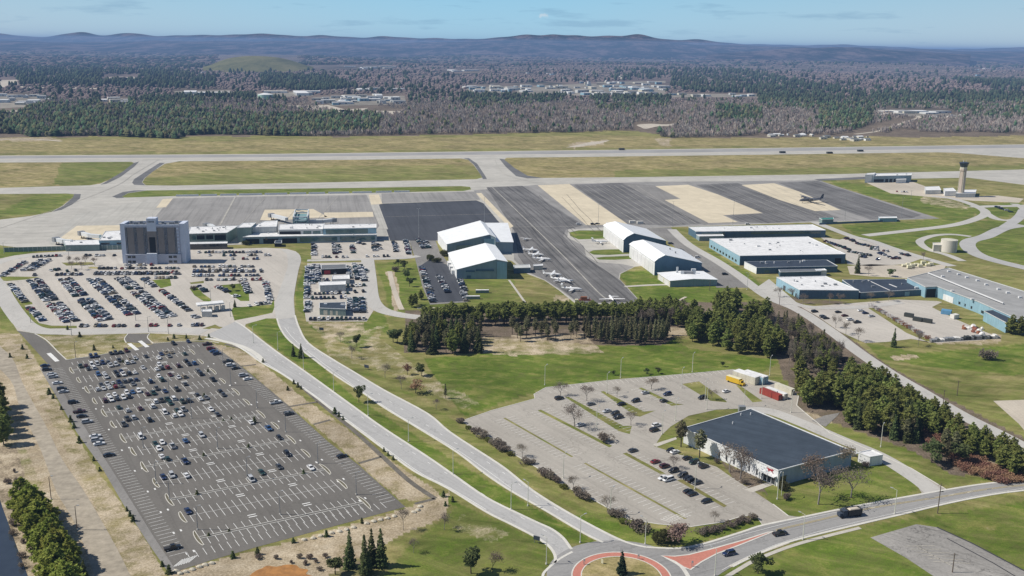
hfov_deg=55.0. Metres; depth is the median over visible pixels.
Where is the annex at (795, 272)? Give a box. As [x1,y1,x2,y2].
[778,269,820,276]
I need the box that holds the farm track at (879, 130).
[857,118,916,133]
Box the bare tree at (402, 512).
[397,508,408,529]
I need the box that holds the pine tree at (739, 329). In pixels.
[733,326,744,345]
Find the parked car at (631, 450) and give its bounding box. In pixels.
[627,448,637,452]
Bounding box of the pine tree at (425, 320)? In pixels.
[421,312,429,326]
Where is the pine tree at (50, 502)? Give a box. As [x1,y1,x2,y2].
[41,498,59,512]
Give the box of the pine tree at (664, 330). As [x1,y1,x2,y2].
[663,321,666,341]
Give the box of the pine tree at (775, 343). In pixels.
[770,335,780,354]
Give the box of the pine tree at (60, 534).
[39,527,68,553]
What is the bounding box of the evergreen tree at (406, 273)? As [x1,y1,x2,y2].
[402,269,409,276]
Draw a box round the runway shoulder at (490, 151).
[0,144,1023,159]
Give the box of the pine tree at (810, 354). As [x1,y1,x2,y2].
[805,348,812,360]
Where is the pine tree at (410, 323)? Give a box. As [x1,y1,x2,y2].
[405,320,415,330]
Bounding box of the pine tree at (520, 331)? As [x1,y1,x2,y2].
[517,325,523,341]
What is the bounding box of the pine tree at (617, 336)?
[615,320,621,343]
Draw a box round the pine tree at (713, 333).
[707,322,719,345]
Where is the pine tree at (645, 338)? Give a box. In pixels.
[643,329,647,342]
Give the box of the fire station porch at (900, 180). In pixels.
[896,179,905,182]
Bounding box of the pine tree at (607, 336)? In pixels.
[604,325,609,339]
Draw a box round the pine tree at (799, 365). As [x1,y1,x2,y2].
[790,356,809,380]
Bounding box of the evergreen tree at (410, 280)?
[405,277,412,286]
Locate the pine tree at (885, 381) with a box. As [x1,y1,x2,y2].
[879,376,889,385]
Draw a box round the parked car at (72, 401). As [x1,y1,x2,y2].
[67,399,78,403]
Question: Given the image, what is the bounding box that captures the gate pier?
[63,240,99,250]
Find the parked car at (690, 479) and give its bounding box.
[686,477,696,482]
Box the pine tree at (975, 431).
[968,426,981,451]
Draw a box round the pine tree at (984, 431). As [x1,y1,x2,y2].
[980,424,993,443]
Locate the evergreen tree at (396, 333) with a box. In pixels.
[392,329,402,343]
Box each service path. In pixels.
[387,271,403,309]
[508,280,525,301]
[625,284,665,286]
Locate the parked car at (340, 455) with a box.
[336,453,347,458]
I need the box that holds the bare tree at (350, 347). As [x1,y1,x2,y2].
[348,345,356,352]
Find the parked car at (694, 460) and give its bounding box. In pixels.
[688,457,699,464]
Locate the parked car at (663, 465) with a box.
[659,462,669,468]
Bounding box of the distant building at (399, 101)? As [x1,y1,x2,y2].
[393,100,405,103]
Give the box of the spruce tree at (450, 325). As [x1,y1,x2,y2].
[449,320,454,344]
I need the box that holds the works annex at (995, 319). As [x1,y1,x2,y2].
[983,310,1010,332]
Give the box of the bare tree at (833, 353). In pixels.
[830,347,837,358]
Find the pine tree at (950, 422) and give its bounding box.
[943,418,958,431]
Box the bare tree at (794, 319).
[788,316,801,325]
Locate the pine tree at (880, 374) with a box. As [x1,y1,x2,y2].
[875,369,883,379]
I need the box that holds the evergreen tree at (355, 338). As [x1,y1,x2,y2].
[353,334,360,342]
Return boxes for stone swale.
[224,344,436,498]
[230,364,435,503]
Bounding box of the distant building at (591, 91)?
[589,90,603,92]
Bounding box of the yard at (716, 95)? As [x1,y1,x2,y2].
[671,94,756,96]
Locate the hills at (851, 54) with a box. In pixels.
[706,47,970,66]
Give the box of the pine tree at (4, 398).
[0,390,9,404]
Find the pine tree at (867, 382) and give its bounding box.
[863,375,877,388]
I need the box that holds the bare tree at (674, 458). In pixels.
[667,455,681,464]
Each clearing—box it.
[0,80,17,86]
[289,105,344,111]
[637,124,671,128]
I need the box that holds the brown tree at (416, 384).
[409,379,424,392]
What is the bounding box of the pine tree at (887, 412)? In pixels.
[878,403,902,434]
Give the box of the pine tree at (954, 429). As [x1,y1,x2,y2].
[950,423,959,442]
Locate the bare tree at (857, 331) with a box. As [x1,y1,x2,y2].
[853,328,866,338]
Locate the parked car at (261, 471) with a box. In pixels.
[258,469,264,474]
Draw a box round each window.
[125,227,128,253]
[133,227,136,253]
[135,227,137,253]
[143,227,146,253]
[145,227,147,252]
[156,227,158,253]
[164,227,166,253]
[165,227,168,253]
[174,227,177,253]
[189,235,195,239]
[197,235,204,239]
[206,234,212,238]
[214,234,225,239]
[246,239,258,243]
[263,239,277,243]
[279,231,300,233]
[282,238,296,242]
[300,237,336,241]
[326,229,367,233]
[340,236,374,240]
[476,269,493,270]
[701,232,724,234]
[751,231,820,233]
[874,179,883,181]
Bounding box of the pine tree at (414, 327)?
[407,323,420,345]
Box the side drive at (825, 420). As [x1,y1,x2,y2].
[812,413,838,426]
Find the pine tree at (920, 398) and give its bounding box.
[912,391,925,403]
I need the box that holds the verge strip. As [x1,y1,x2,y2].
[729,543,788,566]
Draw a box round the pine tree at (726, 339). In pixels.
[719,328,733,347]
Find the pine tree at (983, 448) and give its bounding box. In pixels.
[977,438,990,457]
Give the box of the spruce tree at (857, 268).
[854,255,860,273]
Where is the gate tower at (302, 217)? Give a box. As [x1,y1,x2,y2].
[293,209,309,223]
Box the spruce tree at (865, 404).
[861,397,867,418]
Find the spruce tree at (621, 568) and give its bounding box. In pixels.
[616,550,627,575]
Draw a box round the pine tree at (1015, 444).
[1010,441,1019,454]
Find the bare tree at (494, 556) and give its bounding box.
[487,551,504,572]
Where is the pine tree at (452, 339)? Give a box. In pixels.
[445,329,460,353]
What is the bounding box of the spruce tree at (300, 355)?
[297,343,303,358]
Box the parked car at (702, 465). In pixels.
[698,462,708,468]
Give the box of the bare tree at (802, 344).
[798,341,805,349]
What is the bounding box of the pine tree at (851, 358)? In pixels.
[846,356,854,364]
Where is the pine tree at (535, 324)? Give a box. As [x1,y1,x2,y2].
[532,318,538,335]
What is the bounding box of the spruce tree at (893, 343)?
[890,328,896,347]
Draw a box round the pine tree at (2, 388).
[0,382,6,395]
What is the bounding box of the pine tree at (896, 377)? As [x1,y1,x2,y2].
[889,374,900,384]
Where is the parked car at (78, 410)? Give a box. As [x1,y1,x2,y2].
[73,408,85,413]
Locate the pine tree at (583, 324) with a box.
[581,314,585,336]
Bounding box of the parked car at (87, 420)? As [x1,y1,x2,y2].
[81,418,92,423]
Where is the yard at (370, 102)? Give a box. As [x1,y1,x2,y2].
[313,96,406,105]
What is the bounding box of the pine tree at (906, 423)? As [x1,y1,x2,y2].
[902,419,912,432]
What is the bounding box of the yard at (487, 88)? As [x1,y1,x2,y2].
[466,86,507,92]
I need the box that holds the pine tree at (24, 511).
[22,501,40,525]
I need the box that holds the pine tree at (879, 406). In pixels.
[872,395,888,424]
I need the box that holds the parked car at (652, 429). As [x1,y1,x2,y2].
[649,426,659,431]
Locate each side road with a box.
[667,229,1023,451]
[754,289,902,308]
[811,222,955,265]
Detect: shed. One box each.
[318,281,345,291]
[688,224,825,238]
[696,234,723,240]
[709,236,845,265]
[776,276,858,298]
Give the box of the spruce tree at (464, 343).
[458,329,468,353]
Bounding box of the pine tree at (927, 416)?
[923,405,938,427]
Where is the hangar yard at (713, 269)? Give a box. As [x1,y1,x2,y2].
[646,227,748,287]
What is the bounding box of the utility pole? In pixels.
[937,483,941,513]
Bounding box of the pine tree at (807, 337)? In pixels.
[803,334,810,345]
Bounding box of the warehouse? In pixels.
[683,405,851,486]
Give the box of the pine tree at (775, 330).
[771,323,785,343]
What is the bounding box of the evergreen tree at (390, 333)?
[386,329,398,342]
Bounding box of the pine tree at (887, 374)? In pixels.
[883,367,891,380]
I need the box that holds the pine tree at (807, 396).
[798,378,817,406]
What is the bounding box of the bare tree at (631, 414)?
[626,410,637,424]
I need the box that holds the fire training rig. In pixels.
[575,296,590,302]
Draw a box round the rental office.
[319,302,345,315]
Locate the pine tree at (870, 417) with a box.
[861,405,879,433]
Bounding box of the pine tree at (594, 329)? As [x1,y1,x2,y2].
[591,316,596,339]
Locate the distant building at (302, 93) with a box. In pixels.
[294,91,308,95]
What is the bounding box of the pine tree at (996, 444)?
[991,438,1004,458]
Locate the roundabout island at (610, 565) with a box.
[582,557,660,575]
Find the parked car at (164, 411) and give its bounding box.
[161,408,167,414]
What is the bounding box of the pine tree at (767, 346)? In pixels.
[761,334,775,356]
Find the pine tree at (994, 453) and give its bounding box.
[993,444,1003,459]
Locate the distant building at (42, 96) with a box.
[39,95,46,98]
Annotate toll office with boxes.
[201,309,211,316]
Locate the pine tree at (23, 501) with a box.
[10,493,33,526]
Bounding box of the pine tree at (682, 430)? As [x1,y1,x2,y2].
[674,420,688,446]
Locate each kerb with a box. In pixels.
[36,334,218,359]
[69,349,370,544]
[204,337,265,360]
[205,315,1023,575]
[465,369,945,526]
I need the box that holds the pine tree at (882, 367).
[876,365,885,375]
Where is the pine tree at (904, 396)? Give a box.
[895,389,913,412]
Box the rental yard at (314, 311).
[303,262,373,320]
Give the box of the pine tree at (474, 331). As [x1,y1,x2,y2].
[471,325,476,342]
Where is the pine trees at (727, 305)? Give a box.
[407,286,825,345]
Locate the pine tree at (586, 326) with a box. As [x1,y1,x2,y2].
[584,316,588,337]
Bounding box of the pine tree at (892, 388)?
[888,381,903,394]
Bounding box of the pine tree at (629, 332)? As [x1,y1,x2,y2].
[627,317,633,341]
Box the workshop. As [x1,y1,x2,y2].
[658,267,717,286]
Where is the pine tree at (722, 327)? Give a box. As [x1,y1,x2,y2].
[714,317,728,343]
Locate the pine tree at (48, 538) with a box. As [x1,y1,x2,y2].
[32,533,62,562]
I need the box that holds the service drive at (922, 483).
[746,406,943,492]
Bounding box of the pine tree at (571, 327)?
[568,322,573,332]
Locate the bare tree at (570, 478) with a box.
[568,475,577,486]
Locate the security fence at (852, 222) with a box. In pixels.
[819,219,898,224]
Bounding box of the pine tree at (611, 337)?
[609,325,615,343]
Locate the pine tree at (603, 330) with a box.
[602,323,605,339]
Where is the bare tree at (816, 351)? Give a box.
[813,348,823,357]
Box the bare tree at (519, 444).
[516,443,528,456]
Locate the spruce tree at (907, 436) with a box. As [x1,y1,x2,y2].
[902,418,913,443]
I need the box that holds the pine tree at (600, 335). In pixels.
[597,321,602,342]
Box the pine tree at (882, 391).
[876,384,889,399]
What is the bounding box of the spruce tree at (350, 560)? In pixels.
[342,530,356,570]
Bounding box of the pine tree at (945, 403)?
[938,400,953,415]
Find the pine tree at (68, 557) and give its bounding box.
[65,555,79,572]
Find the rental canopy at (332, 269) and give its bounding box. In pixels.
[321,264,345,274]
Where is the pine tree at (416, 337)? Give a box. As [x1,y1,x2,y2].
[413,329,421,342]
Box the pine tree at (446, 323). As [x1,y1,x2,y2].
[443,319,448,332]
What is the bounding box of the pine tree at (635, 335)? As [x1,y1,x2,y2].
[633,324,637,344]
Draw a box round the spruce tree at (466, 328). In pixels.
[464,323,471,345]
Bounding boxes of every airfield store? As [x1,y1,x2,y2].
[924,186,940,193]
[943,188,955,195]
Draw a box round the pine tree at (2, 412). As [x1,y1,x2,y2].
[0,406,13,424]
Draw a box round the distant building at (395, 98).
[388,97,399,99]
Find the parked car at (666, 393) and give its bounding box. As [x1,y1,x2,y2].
[662,391,671,395]
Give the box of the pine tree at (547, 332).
[544,324,550,340]
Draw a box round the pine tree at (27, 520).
[18,511,40,541]
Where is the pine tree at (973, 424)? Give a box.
[967,422,978,433]
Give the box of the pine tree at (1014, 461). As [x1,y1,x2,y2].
[1006,452,1022,473]
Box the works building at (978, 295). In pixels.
[907,268,1023,333]
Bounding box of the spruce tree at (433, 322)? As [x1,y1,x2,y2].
[429,316,435,339]
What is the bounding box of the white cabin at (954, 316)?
[950,313,959,318]
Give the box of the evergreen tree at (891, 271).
[887,269,895,273]
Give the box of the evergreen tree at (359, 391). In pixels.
[353,385,365,397]
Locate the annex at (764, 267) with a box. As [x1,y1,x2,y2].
[744,260,837,273]
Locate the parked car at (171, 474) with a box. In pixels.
[168,470,174,477]
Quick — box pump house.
[932,242,941,251]
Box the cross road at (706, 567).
[663,481,1023,575]
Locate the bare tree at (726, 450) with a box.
[713,442,746,471]
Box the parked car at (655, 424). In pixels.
[651,422,661,426]
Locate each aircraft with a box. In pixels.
[522,246,537,250]
[532,254,550,260]
[542,270,560,274]
[550,273,564,280]
[558,277,573,281]
[560,283,581,290]
[591,237,608,242]
[604,295,624,299]
[799,194,823,202]
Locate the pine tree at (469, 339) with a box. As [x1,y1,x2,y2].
[467,329,474,350]
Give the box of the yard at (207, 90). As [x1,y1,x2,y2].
[174,90,229,94]
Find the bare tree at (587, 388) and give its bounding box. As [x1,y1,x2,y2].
[580,385,593,400]
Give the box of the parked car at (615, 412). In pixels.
[610,410,619,415]
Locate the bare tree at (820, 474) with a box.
[805,460,843,504]
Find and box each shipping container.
[759,387,781,400]
[765,386,787,399]
[774,382,794,394]
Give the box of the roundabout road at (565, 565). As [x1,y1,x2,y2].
[547,540,695,575]
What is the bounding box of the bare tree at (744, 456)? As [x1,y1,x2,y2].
[728,447,756,478]
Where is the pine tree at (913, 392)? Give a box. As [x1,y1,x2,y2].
[907,385,916,399]
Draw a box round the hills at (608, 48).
[0,38,1023,63]
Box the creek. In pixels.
[0,501,27,575]
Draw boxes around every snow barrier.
[176,194,198,196]
[201,194,216,195]
[239,193,261,194]
[265,193,286,194]
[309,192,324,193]
[328,192,348,193]
[352,191,371,192]
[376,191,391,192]
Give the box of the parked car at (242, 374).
[238,372,247,376]
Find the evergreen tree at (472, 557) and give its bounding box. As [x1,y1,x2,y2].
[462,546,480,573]
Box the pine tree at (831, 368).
[827,366,839,376]
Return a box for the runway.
[0,144,1023,158]
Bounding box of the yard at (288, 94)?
[257,92,312,97]
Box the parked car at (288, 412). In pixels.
[283,410,293,415]
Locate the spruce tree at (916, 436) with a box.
[911,418,920,443]
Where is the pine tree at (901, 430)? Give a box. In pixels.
[898,418,903,437]
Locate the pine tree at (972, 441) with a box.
[964,435,978,454]
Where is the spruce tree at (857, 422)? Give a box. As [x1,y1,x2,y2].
[852,402,862,430]
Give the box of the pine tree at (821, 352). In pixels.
[817,346,825,355]
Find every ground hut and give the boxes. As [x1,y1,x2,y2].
[513,264,530,273]
[533,264,542,269]
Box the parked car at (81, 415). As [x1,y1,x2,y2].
[76,414,87,417]
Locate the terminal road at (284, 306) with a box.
[274,248,300,319]
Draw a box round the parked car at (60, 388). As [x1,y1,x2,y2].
[56,386,66,390]
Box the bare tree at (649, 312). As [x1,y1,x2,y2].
[647,309,653,318]
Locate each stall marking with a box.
[46,341,391,565]
[487,371,748,521]
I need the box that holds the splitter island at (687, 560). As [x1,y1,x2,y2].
[665,532,768,568]
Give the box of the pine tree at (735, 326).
[731,318,745,337]
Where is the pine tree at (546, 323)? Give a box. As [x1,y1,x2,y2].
[543,317,548,335]
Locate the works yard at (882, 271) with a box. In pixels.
[847,264,945,277]
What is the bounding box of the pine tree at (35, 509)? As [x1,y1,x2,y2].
[22,499,47,526]
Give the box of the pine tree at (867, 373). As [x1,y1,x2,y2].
[862,366,873,379]
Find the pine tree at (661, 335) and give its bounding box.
[658,320,664,342]
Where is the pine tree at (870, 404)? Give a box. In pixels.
[861,402,876,425]
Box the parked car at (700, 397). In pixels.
[697,394,706,399]
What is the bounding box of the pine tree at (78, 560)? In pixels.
[66,548,80,566]
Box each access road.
[861,196,990,235]
[915,234,970,260]
[959,224,1023,268]
[969,205,1023,207]
[982,204,1023,220]
[997,209,1023,228]
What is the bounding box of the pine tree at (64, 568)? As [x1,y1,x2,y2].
[48,559,86,575]
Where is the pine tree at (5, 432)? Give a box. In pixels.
[0,414,13,444]
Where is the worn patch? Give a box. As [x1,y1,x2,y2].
[570,140,609,146]
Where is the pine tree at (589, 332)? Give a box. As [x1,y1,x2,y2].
[586,321,591,335]
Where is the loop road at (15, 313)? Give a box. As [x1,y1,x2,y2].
[0,250,208,333]
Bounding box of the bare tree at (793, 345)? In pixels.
[788,341,796,349]
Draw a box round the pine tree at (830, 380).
[822,371,838,403]
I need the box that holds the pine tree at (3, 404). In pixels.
[0,396,11,411]
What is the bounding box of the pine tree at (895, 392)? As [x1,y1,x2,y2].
[891,386,902,400]
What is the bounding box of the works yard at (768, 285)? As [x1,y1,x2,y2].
[759,279,795,301]
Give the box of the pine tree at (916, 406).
[913,400,925,424]
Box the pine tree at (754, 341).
[747,330,763,353]
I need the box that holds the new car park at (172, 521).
[9,323,404,569]
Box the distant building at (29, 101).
[26,99,40,103]
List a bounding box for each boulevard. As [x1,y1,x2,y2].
[206,322,568,554]
[278,317,619,540]
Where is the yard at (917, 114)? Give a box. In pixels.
[908,113,947,116]
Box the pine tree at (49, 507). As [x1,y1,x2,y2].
[44,504,63,523]
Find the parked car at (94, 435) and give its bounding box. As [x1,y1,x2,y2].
[89,433,100,437]
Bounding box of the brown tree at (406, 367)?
[402,364,411,374]
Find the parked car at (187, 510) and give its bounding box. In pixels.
[184,507,191,513]
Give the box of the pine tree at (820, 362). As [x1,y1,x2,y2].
[814,354,825,368]
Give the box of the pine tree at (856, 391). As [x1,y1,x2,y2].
[853,386,865,403]
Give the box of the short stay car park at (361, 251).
[311,241,412,258]
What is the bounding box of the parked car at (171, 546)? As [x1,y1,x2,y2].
[163,543,180,551]
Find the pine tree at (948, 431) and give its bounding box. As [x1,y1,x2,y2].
[943,428,952,440]
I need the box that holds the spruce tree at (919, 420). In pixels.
[916,407,922,436]
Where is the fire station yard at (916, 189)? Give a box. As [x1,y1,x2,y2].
[868,181,1022,202]
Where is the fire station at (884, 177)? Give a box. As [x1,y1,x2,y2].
[872,173,911,182]
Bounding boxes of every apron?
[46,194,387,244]
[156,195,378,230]
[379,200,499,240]
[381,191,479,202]
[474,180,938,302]
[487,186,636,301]
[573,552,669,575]
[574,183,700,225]
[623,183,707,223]
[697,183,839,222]
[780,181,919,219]
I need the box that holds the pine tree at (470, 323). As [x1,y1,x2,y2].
[467,320,477,334]
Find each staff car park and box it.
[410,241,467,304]
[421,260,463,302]
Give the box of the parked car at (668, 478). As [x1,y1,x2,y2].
[662,475,674,481]
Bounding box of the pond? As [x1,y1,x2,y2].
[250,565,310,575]
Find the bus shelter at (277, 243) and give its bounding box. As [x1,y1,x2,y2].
[274,240,281,246]
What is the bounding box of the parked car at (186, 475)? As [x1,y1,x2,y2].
[183,472,189,477]
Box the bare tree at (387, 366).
[382,363,390,369]
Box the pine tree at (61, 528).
[57,525,71,538]
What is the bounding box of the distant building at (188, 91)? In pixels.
[184,90,196,93]
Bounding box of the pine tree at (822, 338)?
[819,334,827,343]
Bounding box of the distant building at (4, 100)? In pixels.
[0,99,9,102]
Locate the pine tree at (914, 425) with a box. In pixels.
[911,416,918,430]
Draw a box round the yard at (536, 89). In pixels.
[515,83,665,95]
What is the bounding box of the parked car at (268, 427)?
[264,425,271,430]
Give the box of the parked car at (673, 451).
[669,449,679,453]
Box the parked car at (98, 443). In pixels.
[93,441,104,445]
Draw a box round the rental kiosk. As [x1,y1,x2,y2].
[332,274,349,283]
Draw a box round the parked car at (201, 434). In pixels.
[198,431,204,437]
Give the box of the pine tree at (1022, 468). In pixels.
[1019,456,1023,474]
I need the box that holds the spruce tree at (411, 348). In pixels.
[407,330,416,352]
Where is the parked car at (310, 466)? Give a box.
[307,464,314,470]
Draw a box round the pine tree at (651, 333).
[649,323,652,337]
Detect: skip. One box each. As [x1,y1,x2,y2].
[904,312,913,317]
[912,316,921,321]
[922,318,932,322]
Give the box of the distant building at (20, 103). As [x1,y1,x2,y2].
[15,102,25,104]
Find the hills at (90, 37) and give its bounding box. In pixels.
[0,32,1023,50]
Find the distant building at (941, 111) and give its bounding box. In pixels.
[929,110,951,112]
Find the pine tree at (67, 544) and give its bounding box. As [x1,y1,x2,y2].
[58,538,81,562]
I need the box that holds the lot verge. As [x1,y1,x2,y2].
[40,368,174,570]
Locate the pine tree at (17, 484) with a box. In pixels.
[4,476,37,514]
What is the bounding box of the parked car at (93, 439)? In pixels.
[90,437,102,441]
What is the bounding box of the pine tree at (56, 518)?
[38,509,62,525]
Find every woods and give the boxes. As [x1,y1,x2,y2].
[0,50,1023,67]
[0,61,1023,101]
[0,95,1023,137]
[0,97,1023,138]
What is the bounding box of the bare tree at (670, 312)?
[669,306,674,318]
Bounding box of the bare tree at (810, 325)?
[806,322,815,332]
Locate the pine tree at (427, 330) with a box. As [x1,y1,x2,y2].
[423,325,430,336]
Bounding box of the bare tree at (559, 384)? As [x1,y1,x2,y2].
[552,381,569,395]
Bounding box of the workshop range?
[842,279,920,298]
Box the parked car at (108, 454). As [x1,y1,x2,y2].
[103,452,114,456]
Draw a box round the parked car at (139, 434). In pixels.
[137,432,143,439]
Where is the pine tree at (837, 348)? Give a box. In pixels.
[835,345,842,359]
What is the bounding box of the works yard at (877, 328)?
[802,299,990,342]
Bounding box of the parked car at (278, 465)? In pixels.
[275,463,282,469]
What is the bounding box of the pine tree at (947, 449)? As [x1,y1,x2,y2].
[943,441,952,462]
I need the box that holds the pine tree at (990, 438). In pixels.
[984,432,995,456]
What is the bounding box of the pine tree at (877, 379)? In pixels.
[867,371,882,382]
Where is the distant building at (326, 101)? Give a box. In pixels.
[321,99,334,103]
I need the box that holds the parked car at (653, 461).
[650,459,660,463]
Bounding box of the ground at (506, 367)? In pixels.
[0,51,1023,575]
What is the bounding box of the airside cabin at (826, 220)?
[819,217,833,222]
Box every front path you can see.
[653,437,676,446]
[744,482,772,491]
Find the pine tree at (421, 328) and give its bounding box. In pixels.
[417,319,425,336]
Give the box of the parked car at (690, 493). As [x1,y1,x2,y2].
[686,491,697,496]
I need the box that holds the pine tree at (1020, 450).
[1012,445,1023,470]
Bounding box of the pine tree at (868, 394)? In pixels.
[858,384,879,409]
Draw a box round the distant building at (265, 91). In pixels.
[264,90,286,92]
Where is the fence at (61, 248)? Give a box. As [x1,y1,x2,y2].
[4,245,121,251]
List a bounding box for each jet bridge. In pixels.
[52,236,71,245]
[77,230,101,239]
[202,222,214,225]
[268,213,287,221]
[308,218,336,222]
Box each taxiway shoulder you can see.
[53,194,80,211]
[101,162,137,184]
[112,190,144,197]
[132,163,163,184]
[464,158,486,178]
[500,159,539,177]
[815,177,864,180]
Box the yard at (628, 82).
[596,81,665,83]
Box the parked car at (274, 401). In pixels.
[269,399,281,404]
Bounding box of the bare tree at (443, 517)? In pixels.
[438,511,451,529]
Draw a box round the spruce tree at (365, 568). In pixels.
[357,535,373,575]
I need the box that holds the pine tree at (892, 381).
[884,378,901,388]
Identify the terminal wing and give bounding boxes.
[99,230,120,244]
[189,225,238,242]
[237,222,255,241]
[243,232,376,243]
[253,220,277,233]
[278,223,324,233]
[323,224,376,234]
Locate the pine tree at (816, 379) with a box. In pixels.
[811,374,826,400]
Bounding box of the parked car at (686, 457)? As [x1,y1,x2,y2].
[682,455,692,459]
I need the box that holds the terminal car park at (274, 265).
[0,248,295,335]
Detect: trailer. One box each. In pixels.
[466,295,479,298]
[476,289,488,292]
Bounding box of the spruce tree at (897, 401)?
[894,396,900,423]
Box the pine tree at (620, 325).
[619,318,621,340]
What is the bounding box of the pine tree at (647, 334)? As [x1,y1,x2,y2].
[644,324,648,339]
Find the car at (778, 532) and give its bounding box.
[772,529,787,536]
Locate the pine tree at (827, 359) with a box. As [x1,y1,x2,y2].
[824,352,834,366]
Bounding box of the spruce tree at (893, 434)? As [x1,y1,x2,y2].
[889,414,899,440]
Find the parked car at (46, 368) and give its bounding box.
[42,367,51,370]
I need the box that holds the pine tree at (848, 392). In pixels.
[842,387,854,408]
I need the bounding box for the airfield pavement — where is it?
[0,149,1023,303]
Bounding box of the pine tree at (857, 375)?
[854,373,861,380]
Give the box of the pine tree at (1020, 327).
[1014,315,1023,333]
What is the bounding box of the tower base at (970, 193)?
[956,189,976,196]
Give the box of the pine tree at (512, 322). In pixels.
[509,315,515,334]
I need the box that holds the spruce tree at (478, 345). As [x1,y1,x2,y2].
[472,325,483,353]
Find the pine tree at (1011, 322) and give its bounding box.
[1005,314,1018,333]
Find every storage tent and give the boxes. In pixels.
[732,369,760,384]
[745,369,768,384]
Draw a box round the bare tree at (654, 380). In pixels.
[645,377,659,388]
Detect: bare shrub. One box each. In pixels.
[3,478,11,483]
[8,519,16,525]
[9,528,17,534]
[16,552,26,558]
[17,562,26,567]
[255,553,262,558]
[456,417,464,422]
[469,426,482,433]
[476,429,488,438]
[488,437,501,444]
[492,440,506,447]
[497,445,510,450]
[518,456,530,463]
[527,458,535,463]
[537,467,551,475]
[545,471,554,478]
[552,475,561,483]
[572,485,586,493]
[575,489,590,499]
[597,431,615,440]
[607,507,618,515]
[611,509,626,518]
[624,518,643,529]
[633,520,650,533]
[693,527,706,534]
[704,526,716,532]
[710,524,722,531]
[719,524,727,528]
[724,520,737,527]
[733,517,743,523]
[739,514,750,522]
[740,478,749,483]
[748,512,758,518]
[783,492,790,498]
[807,362,816,368]
[812,367,820,372]
[861,461,869,466]
[927,433,940,439]
[952,457,964,464]
[957,460,970,471]
[968,467,979,474]
[971,458,983,464]
[972,461,981,466]
[974,455,987,460]
[977,468,989,474]
[978,348,998,358]
[980,470,994,479]
[987,463,1003,470]
[990,474,999,481]
[991,469,1006,476]
[995,475,1010,484]
[1000,472,1014,477]
[1006,476,1018,482]
[1015,475,1023,481]
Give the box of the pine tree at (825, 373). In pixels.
[821,371,828,380]
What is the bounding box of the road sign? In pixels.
[533,535,539,542]
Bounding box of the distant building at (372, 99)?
[369,98,380,100]
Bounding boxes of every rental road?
[307,255,420,260]
[361,260,419,318]
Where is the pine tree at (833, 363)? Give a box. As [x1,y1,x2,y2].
[827,358,838,370]
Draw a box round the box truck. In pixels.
[726,374,744,385]
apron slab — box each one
[57,225,119,242]
[156,198,172,207]
[260,209,324,219]
[324,212,373,217]
[369,194,381,204]
[371,205,387,229]
[476,193,512,227]
[538,184,626,224]
[656,185,760,222]
[743,183,839,210]
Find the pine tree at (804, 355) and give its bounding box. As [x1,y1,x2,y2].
[800,351,807,364]
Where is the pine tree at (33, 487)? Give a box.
[15,482,42,507]
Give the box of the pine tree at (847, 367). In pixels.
[841,362,851,375]
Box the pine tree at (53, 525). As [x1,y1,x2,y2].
[48,522,64,536]
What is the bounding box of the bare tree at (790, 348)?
[787,344,794,360]
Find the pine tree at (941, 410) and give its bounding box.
[936,406,947,429]
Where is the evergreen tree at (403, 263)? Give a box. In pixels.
[400,260,407,268]
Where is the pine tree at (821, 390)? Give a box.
[812,376,827,407]
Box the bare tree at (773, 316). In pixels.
[769,312,779,324]
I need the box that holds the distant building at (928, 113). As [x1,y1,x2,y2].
[919,112,938,113]
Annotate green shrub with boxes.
[426,254,433,259]
[431,257,441,261]
[439,249,447,255]
[506,451,515,455]
[559,483,567,488]
[619,518,627,523]
[651,529,670,542]
[661,532,681,543]
[778,480,789,490]
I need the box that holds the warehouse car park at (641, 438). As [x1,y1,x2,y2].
[464,370,944,525]
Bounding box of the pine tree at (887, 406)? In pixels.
[879,401,897,424]
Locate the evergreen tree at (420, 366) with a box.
[415,363,424,375]
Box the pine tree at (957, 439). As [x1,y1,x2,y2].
[951,431,962,444]
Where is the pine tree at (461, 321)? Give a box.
[460,315,463,328]
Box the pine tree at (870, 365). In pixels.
[861,361,875,373]
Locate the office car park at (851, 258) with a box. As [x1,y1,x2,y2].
[822,237,919,265]
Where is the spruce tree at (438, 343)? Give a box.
[434,325,440,348]
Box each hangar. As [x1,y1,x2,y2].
[437,221,495,254]
[447,243,507,278]
[486,223,512,252]
[603,221,665,252]
[629,240,701,274]
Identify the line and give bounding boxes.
[1,158,978,297]
[513,195,601,277]
[775,485,1023,530]
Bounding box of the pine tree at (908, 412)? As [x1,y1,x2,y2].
[897,405,920,432]
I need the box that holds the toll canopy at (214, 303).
[196,300,224,310]
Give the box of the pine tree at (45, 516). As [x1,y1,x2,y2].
[31,513,58,528]
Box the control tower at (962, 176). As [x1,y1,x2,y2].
[957,160,968,192]
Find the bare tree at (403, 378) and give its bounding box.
[396,375,406,388]
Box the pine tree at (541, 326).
[538,321,545,338]
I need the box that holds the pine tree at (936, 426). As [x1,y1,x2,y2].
[926,412,941,433]
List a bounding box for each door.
[457,245,471,249]
[484,239,493,244]
[497,262,506,278]
[607,230,609,241]
[610,233,612,243]
[613,235,615,246]
[616,237,618,248]
[619,239,621,250]
[630,248,633,259]
[634,250,637,261]
[637,253,640,264]
[641,256,644,267]
[645,258,648,270]
[649,260,652,273]
[835,258,840,263]
[926,289,935,297]
[943,294,953,303]
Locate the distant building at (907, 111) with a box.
[896,110,916,113]
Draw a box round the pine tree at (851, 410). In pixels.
[842,397,858,424]
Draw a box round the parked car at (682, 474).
[677,471,688,477]
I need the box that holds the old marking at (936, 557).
[917,545,970,568]
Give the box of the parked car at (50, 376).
[48,374,57,378]
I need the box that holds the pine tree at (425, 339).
[421,331,429,353]

